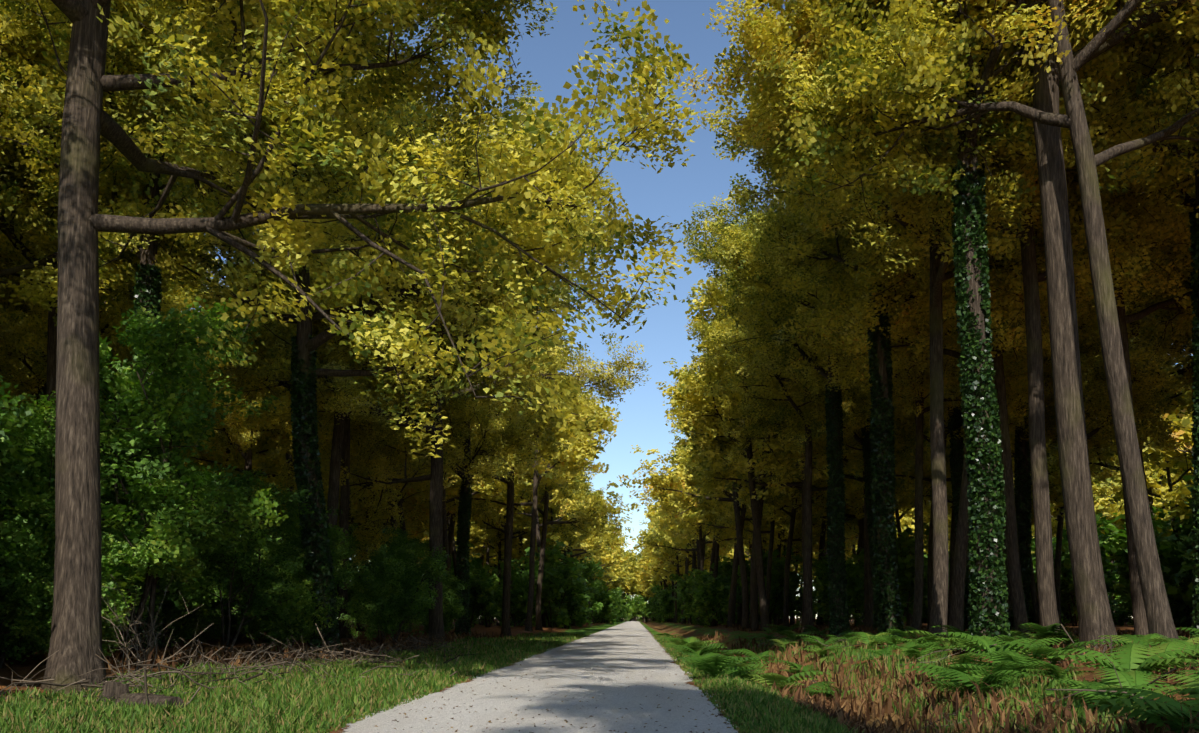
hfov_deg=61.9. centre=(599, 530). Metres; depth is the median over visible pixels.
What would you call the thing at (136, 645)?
dead shrub
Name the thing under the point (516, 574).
understory
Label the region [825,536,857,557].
oak tree
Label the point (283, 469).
oak tree
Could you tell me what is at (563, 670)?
road
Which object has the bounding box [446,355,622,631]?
oak tree
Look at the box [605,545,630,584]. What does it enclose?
oak tree
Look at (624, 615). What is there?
understory
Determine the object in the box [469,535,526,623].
oak tree
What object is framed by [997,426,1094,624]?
oak tree
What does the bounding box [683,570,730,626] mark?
understory
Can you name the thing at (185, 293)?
oak tree
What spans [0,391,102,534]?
understory
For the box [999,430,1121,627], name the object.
oak tree
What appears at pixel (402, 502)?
oak tree
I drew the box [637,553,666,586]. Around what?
oak tree
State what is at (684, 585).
understory
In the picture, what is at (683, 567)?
oak tree
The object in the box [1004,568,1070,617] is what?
understory
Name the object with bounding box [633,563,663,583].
oak tree
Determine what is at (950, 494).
oak tree
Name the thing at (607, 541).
oak tree
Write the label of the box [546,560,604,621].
understory
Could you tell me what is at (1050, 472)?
oak tree
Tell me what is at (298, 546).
understory
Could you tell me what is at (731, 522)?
oak tree
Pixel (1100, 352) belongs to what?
oak tree
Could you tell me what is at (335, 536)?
understory
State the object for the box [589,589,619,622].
understory
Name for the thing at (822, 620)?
understory
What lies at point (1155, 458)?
oak tree
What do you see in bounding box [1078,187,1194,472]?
oak tree
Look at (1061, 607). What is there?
understory
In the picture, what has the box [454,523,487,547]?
oak tree
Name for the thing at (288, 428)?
oak tree
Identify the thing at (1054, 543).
understory
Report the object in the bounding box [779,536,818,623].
oak tree
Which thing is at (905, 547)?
understory
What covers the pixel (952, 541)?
oak tree
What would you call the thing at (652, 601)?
understory
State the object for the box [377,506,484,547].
oak tree
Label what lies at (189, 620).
understory
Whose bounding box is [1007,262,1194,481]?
oak tree
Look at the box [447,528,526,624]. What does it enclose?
oak tree
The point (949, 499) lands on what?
oak tree
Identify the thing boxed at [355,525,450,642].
understory
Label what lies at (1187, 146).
oak tree
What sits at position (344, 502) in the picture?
oak tree
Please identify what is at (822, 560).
understory
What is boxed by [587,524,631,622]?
oak tree
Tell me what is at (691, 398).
oak tree
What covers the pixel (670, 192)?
sky
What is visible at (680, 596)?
understory
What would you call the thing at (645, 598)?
understory
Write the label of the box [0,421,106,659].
understory
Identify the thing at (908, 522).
oak tree
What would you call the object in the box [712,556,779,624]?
understory
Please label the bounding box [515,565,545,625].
understory
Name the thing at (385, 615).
understory
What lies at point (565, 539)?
oak tree
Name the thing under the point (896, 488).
oak tree
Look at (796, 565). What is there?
oak tree
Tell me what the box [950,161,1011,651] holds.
ivy
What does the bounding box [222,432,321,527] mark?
oak tree
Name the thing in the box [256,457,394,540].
oak tree
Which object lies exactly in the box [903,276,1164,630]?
oak tree
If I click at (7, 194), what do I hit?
oak tree
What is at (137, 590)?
understory
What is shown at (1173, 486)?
oak tree
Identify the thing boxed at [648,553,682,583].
oak tree
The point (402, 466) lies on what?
oak tree
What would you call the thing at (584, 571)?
understory
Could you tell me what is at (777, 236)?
oak tree
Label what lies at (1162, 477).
oak tree
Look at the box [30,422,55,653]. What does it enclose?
understory
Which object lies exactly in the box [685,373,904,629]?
oak tree
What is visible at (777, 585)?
understory
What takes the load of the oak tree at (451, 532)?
on the ground at (30, 664)
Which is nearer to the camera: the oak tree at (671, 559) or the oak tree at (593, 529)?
the oak tree at (593, 529)
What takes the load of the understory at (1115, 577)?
on the ground at (30, 664)
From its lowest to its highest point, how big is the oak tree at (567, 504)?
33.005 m
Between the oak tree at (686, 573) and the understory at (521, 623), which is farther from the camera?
the oak tree at (686, 573)
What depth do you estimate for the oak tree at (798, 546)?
145.38 m
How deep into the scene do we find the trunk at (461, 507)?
69.93 m
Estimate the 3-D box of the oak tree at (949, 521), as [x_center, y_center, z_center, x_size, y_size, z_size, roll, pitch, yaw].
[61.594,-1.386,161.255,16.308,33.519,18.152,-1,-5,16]
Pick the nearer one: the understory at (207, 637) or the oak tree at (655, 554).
the understory at (207, 637)
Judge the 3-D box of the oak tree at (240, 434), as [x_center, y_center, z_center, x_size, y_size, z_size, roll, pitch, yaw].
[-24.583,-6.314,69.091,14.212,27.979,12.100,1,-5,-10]
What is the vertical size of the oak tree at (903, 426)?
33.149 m
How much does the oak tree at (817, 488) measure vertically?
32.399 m
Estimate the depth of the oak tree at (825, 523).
120.55 m
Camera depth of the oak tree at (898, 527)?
133.59 m
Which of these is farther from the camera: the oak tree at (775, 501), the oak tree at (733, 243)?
the oak tree at (775, 501)
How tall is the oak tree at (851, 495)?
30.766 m
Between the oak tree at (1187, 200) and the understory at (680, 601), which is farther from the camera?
the understory at (680, 601)
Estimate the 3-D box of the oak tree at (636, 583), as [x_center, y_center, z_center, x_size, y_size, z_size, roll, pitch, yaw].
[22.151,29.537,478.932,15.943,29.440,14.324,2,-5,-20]
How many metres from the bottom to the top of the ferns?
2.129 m
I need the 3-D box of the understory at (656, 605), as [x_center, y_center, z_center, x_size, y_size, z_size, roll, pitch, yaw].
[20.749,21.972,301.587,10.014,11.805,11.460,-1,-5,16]
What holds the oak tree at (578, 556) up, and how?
on the ground at (30, 664)
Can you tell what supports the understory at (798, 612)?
on the ground at (30, 664)
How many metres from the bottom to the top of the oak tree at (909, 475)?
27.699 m
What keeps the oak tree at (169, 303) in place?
on the ground at (30, 664)
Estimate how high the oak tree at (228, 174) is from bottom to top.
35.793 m
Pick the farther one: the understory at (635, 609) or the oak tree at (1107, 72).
the understory at (635, 609)
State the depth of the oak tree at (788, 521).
143.65 m
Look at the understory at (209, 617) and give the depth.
45.16 m
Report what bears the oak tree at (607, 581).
on the ground at (30, 664)
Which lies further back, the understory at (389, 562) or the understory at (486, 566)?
the understory at (486, 566)
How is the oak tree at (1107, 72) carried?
on the ground at (30, 664)
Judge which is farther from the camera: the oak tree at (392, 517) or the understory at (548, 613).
the understory at (548, 613)
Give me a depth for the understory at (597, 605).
179.59 m
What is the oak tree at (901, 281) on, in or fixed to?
on the ground at (30, 664)
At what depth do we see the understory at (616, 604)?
298.18 m
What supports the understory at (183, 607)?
on the ground at (30, 664)
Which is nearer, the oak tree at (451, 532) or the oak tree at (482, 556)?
the oak tree at (451, 532)
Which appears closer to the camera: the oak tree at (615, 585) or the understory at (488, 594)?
the understory at (488, 594)
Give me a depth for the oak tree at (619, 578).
404.50 m
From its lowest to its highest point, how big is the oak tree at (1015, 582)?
33.694 m
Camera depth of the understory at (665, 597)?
259.52 m
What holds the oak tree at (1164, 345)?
on the ground at (30, 664)
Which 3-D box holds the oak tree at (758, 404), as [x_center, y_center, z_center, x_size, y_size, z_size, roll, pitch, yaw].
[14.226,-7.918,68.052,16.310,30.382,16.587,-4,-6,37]
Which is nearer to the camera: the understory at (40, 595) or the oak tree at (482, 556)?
the understory at (40, 595)
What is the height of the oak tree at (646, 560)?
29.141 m
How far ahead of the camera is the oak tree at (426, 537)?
175.89 m
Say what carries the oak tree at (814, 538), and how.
on the ground at (30, 664)
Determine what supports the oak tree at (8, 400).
on the ground at (30, 664)
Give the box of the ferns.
[655,623,1198,732]
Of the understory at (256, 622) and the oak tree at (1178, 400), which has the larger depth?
the oak tree at (1178, 400)
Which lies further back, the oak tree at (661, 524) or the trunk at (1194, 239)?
the oak tree at (661, 524)
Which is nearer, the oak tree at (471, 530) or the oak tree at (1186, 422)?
the oak tree at (1186, 422)
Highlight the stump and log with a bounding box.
[94,681,183,706]
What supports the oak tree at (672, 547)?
on the ground at (30, 664)
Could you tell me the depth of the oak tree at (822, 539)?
128.55 m
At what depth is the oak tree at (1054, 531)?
135.37 m
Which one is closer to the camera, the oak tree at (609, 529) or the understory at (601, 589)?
the oak tree at (609, 529)
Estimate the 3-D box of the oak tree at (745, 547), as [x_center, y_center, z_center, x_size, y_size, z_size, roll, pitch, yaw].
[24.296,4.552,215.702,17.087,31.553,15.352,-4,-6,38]
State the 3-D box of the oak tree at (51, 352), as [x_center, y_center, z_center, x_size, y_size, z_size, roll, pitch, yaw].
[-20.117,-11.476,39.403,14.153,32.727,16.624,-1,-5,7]
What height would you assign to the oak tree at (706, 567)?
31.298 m
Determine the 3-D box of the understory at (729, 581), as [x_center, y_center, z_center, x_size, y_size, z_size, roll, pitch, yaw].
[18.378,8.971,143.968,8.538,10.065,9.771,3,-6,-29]
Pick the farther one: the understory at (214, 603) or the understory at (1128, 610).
the understory at (1128, 610)
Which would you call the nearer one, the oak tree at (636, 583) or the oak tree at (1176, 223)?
the oak tree at (1176, 223)
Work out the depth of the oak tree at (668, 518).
131.73 m
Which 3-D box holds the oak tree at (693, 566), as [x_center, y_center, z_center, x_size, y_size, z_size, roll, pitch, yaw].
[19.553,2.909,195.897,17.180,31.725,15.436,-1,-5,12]
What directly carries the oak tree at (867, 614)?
on the ground at (30, 664)
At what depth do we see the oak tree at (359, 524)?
117.63 m
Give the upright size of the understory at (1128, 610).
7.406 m
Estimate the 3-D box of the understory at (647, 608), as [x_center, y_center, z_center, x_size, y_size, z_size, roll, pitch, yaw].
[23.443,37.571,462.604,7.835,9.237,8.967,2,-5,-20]
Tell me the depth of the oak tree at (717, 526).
126.85 m
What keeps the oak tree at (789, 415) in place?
on the ground at (30, 664)
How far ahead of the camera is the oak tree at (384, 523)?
109.65 m
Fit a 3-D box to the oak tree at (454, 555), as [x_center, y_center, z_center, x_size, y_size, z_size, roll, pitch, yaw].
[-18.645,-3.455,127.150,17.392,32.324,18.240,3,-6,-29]
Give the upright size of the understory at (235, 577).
7.142 m
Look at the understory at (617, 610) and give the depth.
336.08 m
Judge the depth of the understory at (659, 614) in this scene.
276.65 m
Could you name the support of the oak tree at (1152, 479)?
on the ground at (30, 664)
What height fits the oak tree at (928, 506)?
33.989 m
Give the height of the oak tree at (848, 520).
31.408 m
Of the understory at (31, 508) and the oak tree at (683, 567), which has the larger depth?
the oak tree at (683, 567)
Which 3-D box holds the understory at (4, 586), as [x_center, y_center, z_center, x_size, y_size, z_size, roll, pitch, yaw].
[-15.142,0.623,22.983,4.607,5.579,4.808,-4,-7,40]
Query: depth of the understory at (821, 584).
104.05 m
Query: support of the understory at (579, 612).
on the ground at (30, 664)
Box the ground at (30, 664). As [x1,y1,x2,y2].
[0,618,1198,732]
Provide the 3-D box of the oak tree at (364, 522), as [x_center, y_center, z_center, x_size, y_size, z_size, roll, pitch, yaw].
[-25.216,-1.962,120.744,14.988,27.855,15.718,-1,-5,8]
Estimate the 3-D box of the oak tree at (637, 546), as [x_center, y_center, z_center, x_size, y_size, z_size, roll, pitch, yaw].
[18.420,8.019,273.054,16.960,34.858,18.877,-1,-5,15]
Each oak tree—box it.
[0,0,259,436]
[0,0,374,649]
[0,0,639,655]
[0,0,709,695]
[0,5,151,353]
[0,52,21,206]
[0,129,216,452]
[0,130,109,335]
[0,190,213,433]
[0,330,37,409]
[1,291,164,420]
[106,245,245,634]
[176,268,330,636]
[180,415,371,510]
[183,428,260,512]
[189,49,651,641]
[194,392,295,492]
[202,61,470,637]
[204,134,463,527]
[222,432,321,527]
[225,283,423,492]
[235,383,505,629]
[252,440,325,504]
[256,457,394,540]
[317,260,567,635]
[319,445,413,630]
[321,482,451,550]
[323,389,460,632]
[337,496,452,625]
[349,494,428,549]
[353,420,456,629]
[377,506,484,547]
[383,435,491,628]
[392,423,530,628]
[402,293,594,636]
[409,438,500,579]
[409,530,428,552]
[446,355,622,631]
[446,464,500,574]
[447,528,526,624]
[454,517,547,625]
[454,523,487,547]
[454,534,497,564]
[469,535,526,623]
[470,477,554,625]
[476,505,565,542]
[481,373,640,630]
[489,537,529,621]
[493,436,594,626]
[494,512,572,624]
[513,472,597,627]
[516,471,632,563]
[517,471,619,625]
[559,482,630,624]
[561,526,596,554]
[568,527,604,560]
[573,522,611,566]
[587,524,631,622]
[590,549,622,623]
[593,526,625,622]
[595,554,625,622]
[597,550,622,622]
[602,546,630,588]
[604,565,629,590]
[604,575,628,589]
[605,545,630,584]
[617,340,817,628]
[621,551,639,620]
[621,580,629,589]
[625,549,635,620]
[627,554,643,621]
[628,569,653,622]
[630,504,691,589]
[632,496,726,624]
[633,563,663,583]
[635,544,662,589]
[636,546,690,622]
[636,587,656,620]
[637,545,684,622]
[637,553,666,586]
[641,521,683,621]
[641,577,667,586]
[643,502,707,622]
[644,435,762,624]
[648,549,696,582]
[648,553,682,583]
[649,463,724,623]
[651,467,712,623]
[655,461,796,625]
[656,269,858,630]
[656,558,684,621]
[658,524,727,623]
[659,500,722,574]
[660,537,727,623]
[664,429,822,624]
[665,443,734,625]
[667,548,733,570]
[668,446,747,623]
[675,264,818,631]
[677,0,1138,653]
[678,146,956,634]
[679,425,790,626]
[684,206,915,631]
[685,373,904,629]
[690,0,1025,636]
[696,540,748,564]
[708,501,795,624]
[711,461,822,617]
[714,0,1155,644]
[721,545,766,564]
[725,508,856,624]
[741,429,925,517]
[741,440,855,626]
[746,517,826,624]
[756,307,928,631]
[761,0,1198,640]
[761,530,819,621]
[772,138,1126,631]
[775,0,1196,645]
[776,206,927,626]
[776,413,915,627]
[779,236,1053,635]
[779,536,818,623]
[782,490,910,548]
[782,501,825,558]
[782,544,817,622]
[813,457,862,626]
[816,481,859,624]
[818,194,1190,635]
[818,492,951,625]
[818,495,914,519]
[820,453,907,625]
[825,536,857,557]
[826,522,863,622]
[844,416,949,505]
[849,351,1090,509]
[854,387,963,631]
[871,0,1198,654]
[894,433,1054,522]
[895,419,1012,628]
[895,505,926,544]
[895,508,948,552]
[897,431,952,516]
[900,310,1022,628]
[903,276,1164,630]
[905,492,950,522]
[923,503,950,540]
[926,52,1197,638]
[926,433,1061,621]
[944,0,1198,635]
[948,512,951,536]
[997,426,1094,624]
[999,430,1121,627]
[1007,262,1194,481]
[1008,287,1173,420]
[1030,483,1066,554]
[1031,504,1065,537]
[1047,326,1195,506]
[1051,476,1123,536]
[1076,118,1195,296]
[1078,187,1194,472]
[1092,452,1186,519]
[1092,484,1163,624]
[1093,362,1195,627]
[1100,498,1124,621]
[1108,458,1191,532]
[1121,405,1193,531]
[1133,179,1195,290]
[1139,284,1192,360]
[1142,381,1193,494]
[1152,467,1190,516]
[1161,46,1198,217]
[1163,53,1197,308]
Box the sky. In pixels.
[191,0,1192,617]
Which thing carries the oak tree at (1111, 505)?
on the ground at (30, 664)
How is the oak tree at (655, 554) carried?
on the ground at (30, 664)
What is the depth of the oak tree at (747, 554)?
243.33 m
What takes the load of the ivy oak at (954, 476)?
on the ground at (30, 664)
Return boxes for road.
[331,620,737,732]
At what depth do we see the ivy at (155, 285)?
35.84 m
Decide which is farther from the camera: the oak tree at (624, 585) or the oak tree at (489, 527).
the oak tree at (624, 585)
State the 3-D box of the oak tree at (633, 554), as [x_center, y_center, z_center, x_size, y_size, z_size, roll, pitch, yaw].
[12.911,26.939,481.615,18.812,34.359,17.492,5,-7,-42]
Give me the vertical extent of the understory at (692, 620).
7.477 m
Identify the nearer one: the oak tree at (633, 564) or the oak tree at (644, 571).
the oak tree at (644, 571)
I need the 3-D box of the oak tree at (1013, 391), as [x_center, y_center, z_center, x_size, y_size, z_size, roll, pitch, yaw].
[16.783,-8.574,54.803,13.519,29.535,17.218,-4,-7,40]
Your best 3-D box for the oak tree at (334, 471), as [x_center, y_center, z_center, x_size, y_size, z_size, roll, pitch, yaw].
[-13.892,-8.217,54.047,13.893,29.468,12.706,3,-6,-28]
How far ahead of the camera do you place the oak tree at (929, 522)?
178.46 m
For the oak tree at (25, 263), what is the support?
on the ground at (30, 664)
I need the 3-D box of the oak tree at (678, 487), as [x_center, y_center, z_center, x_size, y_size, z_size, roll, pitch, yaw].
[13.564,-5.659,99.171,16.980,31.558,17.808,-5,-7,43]
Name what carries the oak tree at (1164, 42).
on the ground at (30, 664)
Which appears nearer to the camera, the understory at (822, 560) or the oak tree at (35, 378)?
the oak tree at (35, 378)
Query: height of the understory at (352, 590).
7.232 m
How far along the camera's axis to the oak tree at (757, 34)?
29.22 m
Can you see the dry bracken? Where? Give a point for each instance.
(833, 707)
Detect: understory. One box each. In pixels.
[0,374,49,568]
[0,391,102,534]
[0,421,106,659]
[0,453,54,647]
[0,483,53,650]
[0,505,147,656]
[0,521,53,667]
[1,395,100,434]
[2,420,206,646]
[25,296,288,657]
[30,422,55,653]
[111,450,220,645]
[125,546,215,647]
[129,585,158,619]
[167,468,316,653]
[171,604,225,644]
[182,605,220,641]
[190,548,256,644]
[231,530,305,644]
[233,542,287,641]
[240,505,302,556]
[245,548,344,650]
[261,531,367,629]
[262,491,368,644]
[334,523,361,611]
[337,568,368,630]
[338,573,422,642]
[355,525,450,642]
[363,528,428,632]
[411,570,470,634]
[420,541,494,624]
[450,566,501,627]
[451,559,522,626]
[453,569,502,624]
[473,573,496,624]
[490,557,525,624]
[492,578,524,625]
[501,538,591,627]
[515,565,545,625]
[525,556,600,626]
[535,562,592,628]
[545,579,589,628]
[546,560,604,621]
[573,577,603,625]
[585,592,602,622]
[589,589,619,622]
[590,579,619,621]
[604,587,624,623]
[607,595,623,622]
[613,592,625,617]
[613,599,629,621]
[620,594,648,620]
[624,594,647,620]
[641,602,655,620]
[647,596,658,616]
[649,584,671,622]
[652,584,680,621]
[655,589,671,622]
[666,586,680,616]
[669,571,717,623]
[672,586,694,622]
[677,585,695,617]
[679,601,694,623]
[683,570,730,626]
[685,568,725,625]
[697,563,735,624]
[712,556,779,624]
[727,545,816,623]
[758,573,802,624]
[789,581,817,624]
[797,553,863,626]
[812,549,853,617]
[813,559,863,624]
[848,523,948,621]
[902,551,949,613]
[999,537,1067,624]
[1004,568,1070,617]
[1029,561,1073,617]
[1030,529,1120,625]
[1032,536,1106,622]
[1052,537,1132,625]
[1095,506,1197,626]
[1108,570,1131,623]
[1114,594,1132,624]
[1124,513,1194,620]
[1161,473,1198,601]
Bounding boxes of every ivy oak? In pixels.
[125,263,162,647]
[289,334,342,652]
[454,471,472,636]
[825,383,850,636]
[860,402,877,630]
[867,282,905,642]
[947,361,975,629]
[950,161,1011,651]
[1009,394,1031,630]
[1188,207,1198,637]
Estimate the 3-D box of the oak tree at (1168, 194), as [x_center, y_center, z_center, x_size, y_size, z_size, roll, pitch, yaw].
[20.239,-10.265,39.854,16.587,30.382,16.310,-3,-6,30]
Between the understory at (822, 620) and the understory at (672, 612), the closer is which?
the understory at (822, 620)
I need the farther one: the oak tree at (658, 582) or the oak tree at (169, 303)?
the oak tree at (658, 582)
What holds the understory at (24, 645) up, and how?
on the ground at (30, 664)
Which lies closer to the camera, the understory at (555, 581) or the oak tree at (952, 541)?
the oak tree at (952, 541)
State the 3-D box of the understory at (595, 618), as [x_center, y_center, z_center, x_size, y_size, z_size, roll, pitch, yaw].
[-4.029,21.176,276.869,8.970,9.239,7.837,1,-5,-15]
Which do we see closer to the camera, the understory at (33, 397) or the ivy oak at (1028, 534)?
the understory at (33, 397)
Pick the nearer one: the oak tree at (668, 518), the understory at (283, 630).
the understory at (283, 630)
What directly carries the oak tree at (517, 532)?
on the ground at (30, 664)
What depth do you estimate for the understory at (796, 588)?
130.04 m
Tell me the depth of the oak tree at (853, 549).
152.61 m
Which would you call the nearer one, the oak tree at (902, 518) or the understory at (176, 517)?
the understory at (176, 517)
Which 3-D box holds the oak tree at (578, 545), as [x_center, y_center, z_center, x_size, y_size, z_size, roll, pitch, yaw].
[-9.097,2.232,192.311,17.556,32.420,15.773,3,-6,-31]
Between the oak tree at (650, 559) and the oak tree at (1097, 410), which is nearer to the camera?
the oak tree at (1097, 410)
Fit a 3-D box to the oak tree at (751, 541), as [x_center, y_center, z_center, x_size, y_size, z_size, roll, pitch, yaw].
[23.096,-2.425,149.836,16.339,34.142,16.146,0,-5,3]
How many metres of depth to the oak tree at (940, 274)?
34.66 m
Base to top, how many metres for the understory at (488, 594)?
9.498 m
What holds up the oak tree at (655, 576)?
on the ground at (30, 664)
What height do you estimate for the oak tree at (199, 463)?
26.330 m
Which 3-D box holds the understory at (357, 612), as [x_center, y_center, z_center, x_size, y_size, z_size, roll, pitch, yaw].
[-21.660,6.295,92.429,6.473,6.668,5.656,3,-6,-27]
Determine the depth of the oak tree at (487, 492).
102.06 m
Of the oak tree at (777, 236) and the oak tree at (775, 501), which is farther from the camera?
the oak tree at (775, 501)
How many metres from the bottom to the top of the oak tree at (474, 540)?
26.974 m
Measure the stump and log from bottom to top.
0.597 m
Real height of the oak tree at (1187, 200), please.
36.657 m
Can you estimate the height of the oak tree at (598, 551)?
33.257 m
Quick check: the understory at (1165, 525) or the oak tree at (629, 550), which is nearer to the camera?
the understory at (1165, 525)
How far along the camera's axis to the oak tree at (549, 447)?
82.03 m
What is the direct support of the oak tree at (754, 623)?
on the ground at (30, 664)
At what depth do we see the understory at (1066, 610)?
144.21 m
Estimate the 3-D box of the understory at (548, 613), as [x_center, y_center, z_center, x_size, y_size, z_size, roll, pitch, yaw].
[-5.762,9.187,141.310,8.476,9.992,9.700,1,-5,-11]
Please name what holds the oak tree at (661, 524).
on the ground at (30, 664)
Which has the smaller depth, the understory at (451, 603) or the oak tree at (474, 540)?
the understory at (451, 603)
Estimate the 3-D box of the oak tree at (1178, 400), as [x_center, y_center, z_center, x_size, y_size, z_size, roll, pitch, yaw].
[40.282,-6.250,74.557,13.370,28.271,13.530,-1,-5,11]
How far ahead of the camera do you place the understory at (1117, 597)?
145.80 m
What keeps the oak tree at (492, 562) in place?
on the ground at (30, 664)
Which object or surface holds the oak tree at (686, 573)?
on the ground at (30, 664)
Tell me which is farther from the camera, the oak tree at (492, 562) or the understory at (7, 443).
the oak tree at (492, 562)
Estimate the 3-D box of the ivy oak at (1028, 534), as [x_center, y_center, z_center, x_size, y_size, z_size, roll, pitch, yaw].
[26.141,-1.306,62.248,2.085,15.718,1.387,1,-5,-12]
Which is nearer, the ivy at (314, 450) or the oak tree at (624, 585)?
the ivy at (314, 450)
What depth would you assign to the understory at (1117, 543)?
93.99 m
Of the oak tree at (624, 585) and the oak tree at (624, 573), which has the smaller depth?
the oak tree at (624, 573)
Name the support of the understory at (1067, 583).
on the ground at (30, 664)
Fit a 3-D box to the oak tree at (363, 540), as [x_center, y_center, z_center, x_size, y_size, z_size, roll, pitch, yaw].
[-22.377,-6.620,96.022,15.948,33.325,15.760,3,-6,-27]
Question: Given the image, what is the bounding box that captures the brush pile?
[0,620,465,701]
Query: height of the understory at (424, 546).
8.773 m
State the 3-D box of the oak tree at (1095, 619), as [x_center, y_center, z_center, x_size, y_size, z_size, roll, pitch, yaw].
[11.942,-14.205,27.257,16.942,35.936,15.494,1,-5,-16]
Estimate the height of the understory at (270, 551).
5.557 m
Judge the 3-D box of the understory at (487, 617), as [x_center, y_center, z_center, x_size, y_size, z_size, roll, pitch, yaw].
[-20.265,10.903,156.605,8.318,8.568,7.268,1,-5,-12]
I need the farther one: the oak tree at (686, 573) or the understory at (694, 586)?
the oak tree at (686, 573)
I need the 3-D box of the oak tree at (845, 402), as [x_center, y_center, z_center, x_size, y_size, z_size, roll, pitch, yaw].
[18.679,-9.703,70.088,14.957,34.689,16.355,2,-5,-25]
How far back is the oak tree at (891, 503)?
128.22 m
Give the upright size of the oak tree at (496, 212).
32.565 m
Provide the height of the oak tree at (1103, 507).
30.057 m
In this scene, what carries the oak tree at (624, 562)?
on the ground at (30, 664)
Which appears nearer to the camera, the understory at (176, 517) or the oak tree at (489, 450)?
the understory at (176, 517)
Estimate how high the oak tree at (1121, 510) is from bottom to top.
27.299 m
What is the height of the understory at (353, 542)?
8.203 m
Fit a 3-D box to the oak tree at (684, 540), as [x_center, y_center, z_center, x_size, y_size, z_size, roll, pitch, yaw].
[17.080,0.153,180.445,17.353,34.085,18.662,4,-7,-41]
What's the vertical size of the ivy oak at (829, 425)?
14.049 m
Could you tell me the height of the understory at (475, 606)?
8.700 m
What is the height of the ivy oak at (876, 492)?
15.242 m
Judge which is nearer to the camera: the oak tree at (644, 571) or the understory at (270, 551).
the understory at (270, 551)
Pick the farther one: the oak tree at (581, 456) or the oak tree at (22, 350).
the oak tree at (581, 456)
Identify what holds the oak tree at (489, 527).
on the ground at (30, 664)
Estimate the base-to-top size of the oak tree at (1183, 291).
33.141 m
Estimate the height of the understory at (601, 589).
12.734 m
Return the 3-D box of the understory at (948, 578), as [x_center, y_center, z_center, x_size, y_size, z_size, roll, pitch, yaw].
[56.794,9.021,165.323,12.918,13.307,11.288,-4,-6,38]
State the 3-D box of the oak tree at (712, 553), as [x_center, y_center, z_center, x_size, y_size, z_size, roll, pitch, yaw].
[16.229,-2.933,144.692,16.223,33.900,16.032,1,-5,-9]
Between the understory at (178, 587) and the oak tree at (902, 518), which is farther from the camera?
the oak tree at (902, 518)
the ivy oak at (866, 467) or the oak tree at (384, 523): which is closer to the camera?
the ivy oak at (866, 467)
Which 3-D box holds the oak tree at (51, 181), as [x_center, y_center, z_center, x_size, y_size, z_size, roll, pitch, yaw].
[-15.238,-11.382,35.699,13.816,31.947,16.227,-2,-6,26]
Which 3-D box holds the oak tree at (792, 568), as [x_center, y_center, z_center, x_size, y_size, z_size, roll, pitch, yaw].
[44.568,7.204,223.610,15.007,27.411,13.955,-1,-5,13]
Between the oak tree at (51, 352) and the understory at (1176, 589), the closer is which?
the oak tree at (51, 352)
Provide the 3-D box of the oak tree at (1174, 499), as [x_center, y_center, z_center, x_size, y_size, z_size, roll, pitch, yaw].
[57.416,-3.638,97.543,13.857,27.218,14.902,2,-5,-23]
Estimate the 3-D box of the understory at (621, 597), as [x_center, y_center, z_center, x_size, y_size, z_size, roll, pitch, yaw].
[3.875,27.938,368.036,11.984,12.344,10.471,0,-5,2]
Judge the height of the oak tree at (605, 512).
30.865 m
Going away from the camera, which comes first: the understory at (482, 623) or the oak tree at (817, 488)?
the oak tree at (817, 488)
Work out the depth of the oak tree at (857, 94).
26.48 m
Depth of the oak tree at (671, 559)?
211.29 m
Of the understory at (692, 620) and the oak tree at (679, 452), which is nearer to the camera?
the oak tree at (679, 452)
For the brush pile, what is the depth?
22.37 m
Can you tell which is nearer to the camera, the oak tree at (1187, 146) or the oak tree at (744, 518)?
the oak tree at (1187, 146)
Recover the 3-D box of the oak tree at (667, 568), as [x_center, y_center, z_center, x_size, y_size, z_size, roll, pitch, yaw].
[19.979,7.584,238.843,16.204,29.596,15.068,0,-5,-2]
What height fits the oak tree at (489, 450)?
31.703 m
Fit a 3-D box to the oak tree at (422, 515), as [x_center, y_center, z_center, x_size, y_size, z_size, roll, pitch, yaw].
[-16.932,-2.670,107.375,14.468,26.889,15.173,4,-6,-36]
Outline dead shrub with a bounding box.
[102,573,203,673]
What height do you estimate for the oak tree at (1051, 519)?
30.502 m
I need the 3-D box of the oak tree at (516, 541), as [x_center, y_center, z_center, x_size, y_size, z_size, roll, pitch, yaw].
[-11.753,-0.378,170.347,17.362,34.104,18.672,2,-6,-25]
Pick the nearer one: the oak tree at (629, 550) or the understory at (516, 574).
the understory at (516, 574)
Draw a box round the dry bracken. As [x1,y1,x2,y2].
[41,623,1198,732]
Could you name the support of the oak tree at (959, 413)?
on the ground at (30, 664)
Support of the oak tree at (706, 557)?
on the ground at (30, 664)
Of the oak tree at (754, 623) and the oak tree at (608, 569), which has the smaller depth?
the oak tree at (754, 623)
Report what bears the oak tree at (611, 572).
on the ground at (30, 664)
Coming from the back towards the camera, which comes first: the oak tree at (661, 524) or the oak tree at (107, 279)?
the oak tree at (661, 524)

